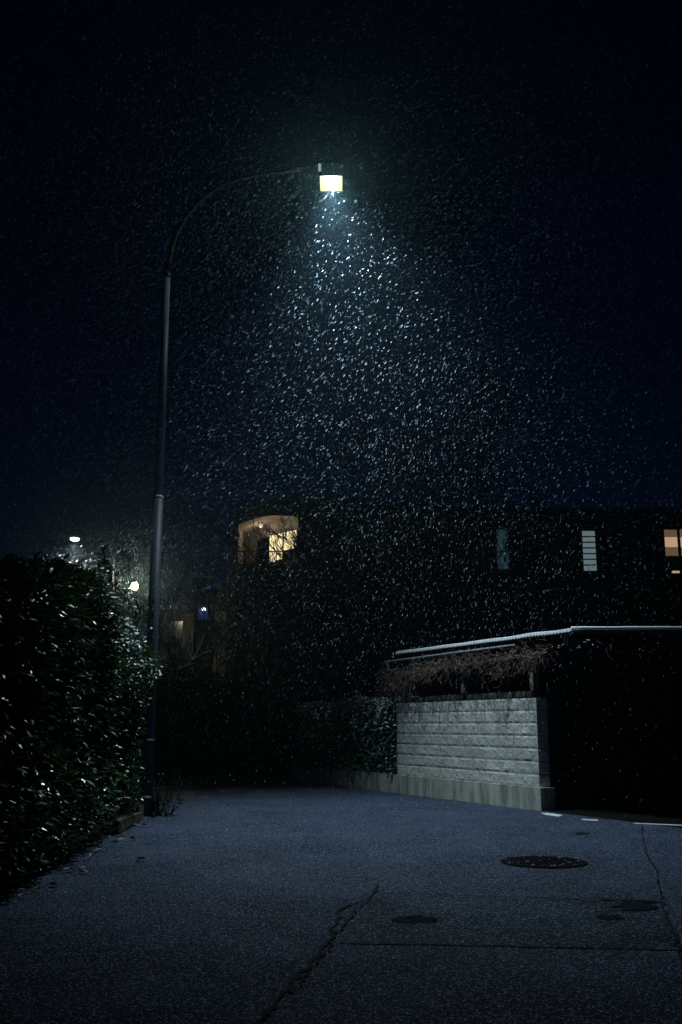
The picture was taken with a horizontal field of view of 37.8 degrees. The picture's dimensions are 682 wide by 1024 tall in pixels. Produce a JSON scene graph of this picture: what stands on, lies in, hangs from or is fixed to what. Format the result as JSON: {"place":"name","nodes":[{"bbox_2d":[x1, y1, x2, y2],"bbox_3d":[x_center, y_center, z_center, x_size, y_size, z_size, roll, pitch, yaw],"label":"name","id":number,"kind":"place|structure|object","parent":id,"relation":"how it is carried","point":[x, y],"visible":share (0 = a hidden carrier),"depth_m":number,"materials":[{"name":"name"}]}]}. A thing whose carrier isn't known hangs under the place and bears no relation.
{"place":"outdoors","nodes":[
{"label":"outdoors","id":0,"kind":"place"},
{"bbox_2d":[50,881,59,884],"bbox_3d":[-2.175,2.820,7.568,0.069,0.030,0.073,4,-13,-17],"label":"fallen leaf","id":1,"kind":"object","parent":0,"point":[56,883],"visible":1,"depth_m":7.56,"materials":[{"name":"brown plant"}]},
{"bbox_2d":[0,776,681,1023],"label":"road","id":2,"kind":"structure","parent":0,"point":[212,907],"depth_m":6.50,"materials":[{"name":"grey asphalt"}]},
{"bbox_2d":[105,805,143,832],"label":"kerb wall","id":3,"kind":"structure","parent":2,"relation":"on","point":[138,813],"depth_m":11.85,"materials":[{"name":"concrete"}]},
{"bbox_2d":[151,769,191,816],"bbox_3d":[-2.376,3.834,13.592,0.620,0.636,0.476,-4,-13,18],"label":"weed shrub","id":4,"kind":"object","parent":2,"relation":"on","point":[166,803],"visible":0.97,"depth_m":13.54,"materials":[{"name":"green plant"}]},
{"bbox_2d":[166,634,210,777],"bbox_3d":[-3.707,4.572,23.601,1.057,3.447,0.887,4,-13,-18],"label":"bare tree","id":5,"kind":"object","parent":2,"relation":"on","point":[192,662],"visible":0.97,"depth_m":23.57,"materials":[{"name":"black plant"}]},
{"bbox_2d":[138,162,349,815],"bbox_3d":[-1.309,-0.642,14.740,2.923,9.931,0.526,0,-12,-2],"label":"street lamp","id":6,"kind":"object","parent":2,"relation":"on","point":[330,177],"visible":0.94,"depth_m":14.55,"materials":[{"name":"metal"}]},
{"bbox_2d":[254,883,379,1023],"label":"road crack","id":7,"kind":"object","parent":2,"relation":"on","point":[276,999],"visible":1,"depth_m":4.99,"materials":[{"name":"black asphalt"}]},
{"bbox_2d":[340,895,681,949],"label":"road patch","id":8,"kind":"object","parent":2,"relation":"on","point":[474,921],"visible":1,"depth_m":6.12,"materials":[{"name":"grey asphalt"}]},
{"bbox_2d":[391,915,439,922],"bbox_3d":[0.462,2.563,6.276,0.304,0.001,0.273,0,-12,0],"label":"wet hollow","id":9,"kind":"object","parent":8,"relation":"on","point":[411,918],"visible":1,"depth_m":6.25,"materials":[{"name":"black liquid"}]},
{"bbox_2d":[367,942,664,947],"bbox_3d":[0.928,2.398,5.513,1.882,0.001,0.026,-1,-12,5],"label":"road seam","id":10,"kind":"object","parent":8,"relation":"on","point":[524,945],"visible":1,"depth_m":5.50,"materials":[{"name":"black asphalt"}]},
{"bbox_2d":[595,914,623,919],"bbox_3d":[1.708,2.576,6.333,0.181,0.001,0.187,-9,-15,35],"label":"wet hollow","id":11,"kind":"object","parent":8,"relation":"on","point":[610,917],"visible":1,"depth_m":6.33,"materials":[{"name":"black liquid"}]},
{"bbox_2d":[609,901,658,910],"bbox_3d":[1.993,2.661,6.730,0.317,0.001,0.463,-6,-14,27],"label":"wet hollow","id":12,"kind":"object","parent":8,"relation":"on","point":[631,905],"visible":1,"depth_m":6.70,"materials":[{"name":"black liquid"}]},
{"bbox_2d":[501,855,587,867],"bbox_3d":[1.814,3.121,8.898,0.770,0.019,0.770,0,-12,0],"label":"manhole cover","id":13,"kind":"object","parent":2,"relation":"on","point":[542,861],"visible":1,"depth_m":8.82,"materials":[{"name":"metal"}]},
{"bbox_2d":[543,813,561,816],"bbox_3d":[2.882,4.145,13.645,0.204,0.001,0.614,4,-13,-20],"label":"road marking","id":14,"kind":"object","parent":2,"relation":"on","point":[551,814],"visible":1,"depth_m":13.65,"materials":[{"name":"paint"}]},
{"bbox_2d":[597,898,660,901],"bbox_3d":[2.008,2.704,6.942,0.436,0.001,0.102,-3,-13,15],"label":"road seam","id":15,"kind":"object","parent":2,"relation":"on","point":[643,900],"visible":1,"depth_m":6.96,"materials":[{"name":"black asphalt"}]},
{"bbox_2d":[640,823,681,956],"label":"road crack","id":16,"kind":"object","parent":2,"relation":"on","point":[671,925],"visible":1,"depth_m":6.80,"materials":[{"name":"black asphalt"}]},
{"bbox_2d":[0,0,681,828],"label":"falling snow","id":17,"kind":"structure","parent":0,"point":[334,350],"depth_m":17.43,"materials":[{"name":"white snow"}]},
{"bbox_2d":[0,0,681,671],"label":"sky","id":18,"kind":"structure","parent":0,"point":[612,27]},
{"bbox_2d":[102,775,678,827],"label":"ground","id":19,"kind":"structure","parent":0,"point":[287,776],"depth_m":24.48,"materials":[{"name":"soil"}]},
{"bbox_2d":[0,544,168,902],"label":"laurel hedge","id":20,"kind":"object","parent":19,"relation":"on","point":[74,672],"visible":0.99,"depth_m":9.09,"materials":[{"name":"green plant"}]},
{"bbox_2d":[22,798,146,876],"bbox_3d":[-2.462,3.219,10.116,0.340,0.360,5.494,1,-12,-3],"label":"ground creeper","id":21,"kind":"object","parent":19,"relation":"on","point":[67,849],"visible":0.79,"depth_m":8.97,"materials":[{"name":"green plant"}]},
{"bbox_2d":[68,535,116,590],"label":"street lamp","id":22,"kind":"object","parent":19,"relation":"on","point":[75,537],"visible":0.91,"depth_m":40.56,"materials":[{"name":"metal"}]},
{"bbox_2d":[131,582,137,641],"bbox_3d":[-6.863,5.263,32.689,0.240,6.002,0.383,-5,-13,21],"label":"globe lamp","id":23,"kind":"object","parent":19,"relation":"on","point":[136,584],"visible":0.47,"depth_m":33.17,"materials":[{"name":"glass"}]},
{"bbox_2d":[159,590,226,679],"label":"plaster house","id":24,"kind":"structure","parent":19,"relation":"on","point":[182,625],"depth_m":37.90,"materials":[{"name":"brown paint"}]},
{"bbox_2d":[166,621,182,645],"bbox_3d":[-6.329,4.629,37.849,0.600,0.950,0.038,0,-12,0],"label":"window","id":25,"kind":"structure","parent":24,"relation":"in","point":[179,628],"depth_m":37.85,"materials":[{"name":"yellow glass"}]},
{"bbox_2d":[215,621,225,645],"bbox_3d":[-4.479,4.629,37.849,0.600,0.950,0.038,0,-12,0],"label":"window","id":26,"kind":"structure","parent":24,"relation":"in","point":[217,622],"depth_m":37.87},
{"bbox_2d":[192,578,215,678],"bbox_3d":[-4.291,4.925,30.815,0.600,5.779,0.675,0,-12,0],"label":"blue lit porch","id":27,"kind":"object","parent":19,"relation":"on","point":[199,623],"visible":0.35,"depth_m":31.03,"materials":[{"name":"black"}]},
{"bbox_2d":[157,619,272,679],"bbox_3d":[-3.900,5.373,29.381,3.854,4.444,3.393,0,-12,0],"label":"shrub","id":28,"kind":"object","parent":19,"relation":"on","point":[214,651],"visible":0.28,"depth_m":29.37,"materials":[{"name":"green plant"}]},
{"bbox_2d":[104,524,405,677],"bbox_3d":[-2.626,3.739,26.947,8.776,6.634,3.389,1,-12,-4],"label":"bare tree","id":29,"kind":"object","parent":19,"relation":"on","point":[169,600],"visible":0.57,"depth_m":26.91,"materials":[{"name":"plant"}]},
{"bbox_2d":[173,504,359,678],"bbox_3d":[-2.292,3.805,29.373,5.699,7.379,6.707,0,-12,0],"label":"bare tree","id":30,"kind":"object","parent":19,"relation":"on","point":[237,618],"visible":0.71,"depth_m":27.68,"materials":[{"name":"brown plant"}]},
{"bbox_2d":[123,668,498,776],"bbox_3d":[-2.740,5.348,25.196,13.778,2.838,1.520,0,-12,0],"label":"tall hedge","id":31,"kind":"object","parent":19,"relation":"on","point":[259,756],"visible":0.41,"depth_m":24.76,"materials":[{"name":"green plant"}]},
{"bbox_2d":[247,599,423,683],"bbox_3d":[-0.031,4.651,26.426,4.251,4.610,3.836,4,-13,-20],"label":"shrub","id":32,"kind":"object","parent":19,"relation":"on","point":[347,663],"visible":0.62,"depth_m":26.25,"materials":[{"name":"green plant"}]},
{"bbox_2d":[232,470,463,676],"bbox_3d":[0.160,3.116,28.829,6.314,8.634,7.161,0,-12,0],"label":"bare tree","id":33,"kind":"object","parent":19,"relation":"on","point":[365,578],"visible":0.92,"depth_m":27.61,"materials":[{"name":"brown plant"}]},
{"bbox_2d":[293,691,555,812],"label":"block wall","id":34,"kind":"structure","parent":19,"relation":"on","point":[503,759],"depth_m":16.07,"materials":[{"name":"concrete"}]},
{"bbox_2d":[293,694,416,775],"bbox_3d":[0.244,4.559,20.427,0.842,1.626,4.839,6,-13,-25],"label":"ivy hedge","id":35,"kind":"object","parent":34,"relation":"attached to","point":[374,722],"visible":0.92,"depth_m":20.05,"materials":[{"name":"green plant"}]},
{"bbox_2d":[328,340,557,645],"bbox_3d":[3.128,0.985,29.965,6.602,13.170,9.909,-10,-16,39],"label":"bare tree","id":36,"kind":"object","parent":19,"relation":"on","point":[473,474],"visible":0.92,"depth_m":30.21,"materials":[{"name":"brown plant"}]},
{"bbox_2d":[225,495,681,691],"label":"apartment block","id":37,"kind":"structure","parent":19,"relation":"on","point":[656,559],"depth_m":34.38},
{"bbox_2d":[257,528,297,563],"bbox_3d":[-2.283,1.393,35.459,0.095,1.336,2.188,11,-16,-41],"label":"balcony window","id":38,"kind":"structure","parent":37,"relation":"in","point":[268,547],"depth_m":35.52,"materials":[{"name":"glass"}]},
{"bbox_2d":[495,529,509,569],"bbox_3d":[5.600,1.293,34.470,0.466,1.449,0.043,0,-12,0],"label":"window","id":39,"kind":"structure","parent":37,"relation":"in","point":[506,567],"depth_m":34.45,"materials":[{"name":"glass"}]},
{"bbox_2d":[545,530,561,570],"bbox_3d":[7.343,1.322,34.464,0.511,1.449,0.043,0,-12,0],"label":"window","id":40,"kind":"structure","parent":37,"relation":"in","point":[553,557],"depth_m":34.45,"materials":[{"name":"glass"}]},
{"bbox_2d":[581,530,597,571],"bbox_3d":[8.590,1.344,34.459,0.514,1.463,0.043,0,-12,0],"label":"window","id":41,"kind":"structure","parent":37,"relation":"in","point":[591,558],"depth_m":34.45,"materials":[{"name":"glass"}]},
{"bbox_2d":[622,530,640,570],"bbox_3d":[10.046,1.322,34.464,0.577,1.449,0.043,0,-12,0],"label":"window","id":42,"kind":"structure","parent":37,"relation":"in","point":[631,550],"depth_m":34.46,"materials":[{"name":"glass"}]},
{"bbox_2d":[663,529,681,573],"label":"window","id":43,"kind":"structure","parent":37,"relation":"in","point":[674,558],"depth_m":34.45,"materials":[{"name":"glass"}]},
{"bbox_2d":[466,487,654,658],"bbox_3d":[5.279,3.179,27.414,6.143,7.800,4.113,10,-16,-39],"label":"bare tree","id":44,"kind":"object","parent":19,"relation":"on","point":[494,579],"visible":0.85,"depth_m":27.96,"materials":[{"name":"black plant"}]},
{"bbox_2d":[549,793,681,827],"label":"forecourt","id":45,"kind":"structure","parent":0,"point":[641,808],"depth_m":14.84,"materials":[{"name":"grey concrete"}]},
{"bbox_2d":[384,626,681,798],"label":"carport","id":46,"kind":"object","parent":45,"relation":"on","point":[651,704],"visible":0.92,"depth_m":17.75,"materials":[{"name":"corrugated metal"},{"name":"painted steel"}]},
{"bbox_2d":[371,635,679,715],"bbox_3d":[2.465,2.590,15.686,1.926,1.202,7.134,10,-16,-39],"label":"climbing vine","id":47,"kind":"object","parent":46,"relation":"hanging from","point":[491,662],"visible":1,"depth_m":16.00,"materials":[{"name":"brown plant"}]},
{"bbox_2d":[634,823,681,825],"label":"road marking","id":48,"kind":"object","parent":45,"relation":"on","point":[657,824],"visible":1,"depth_m":12.27,"materials":[{"name":"paint"}]}
]}

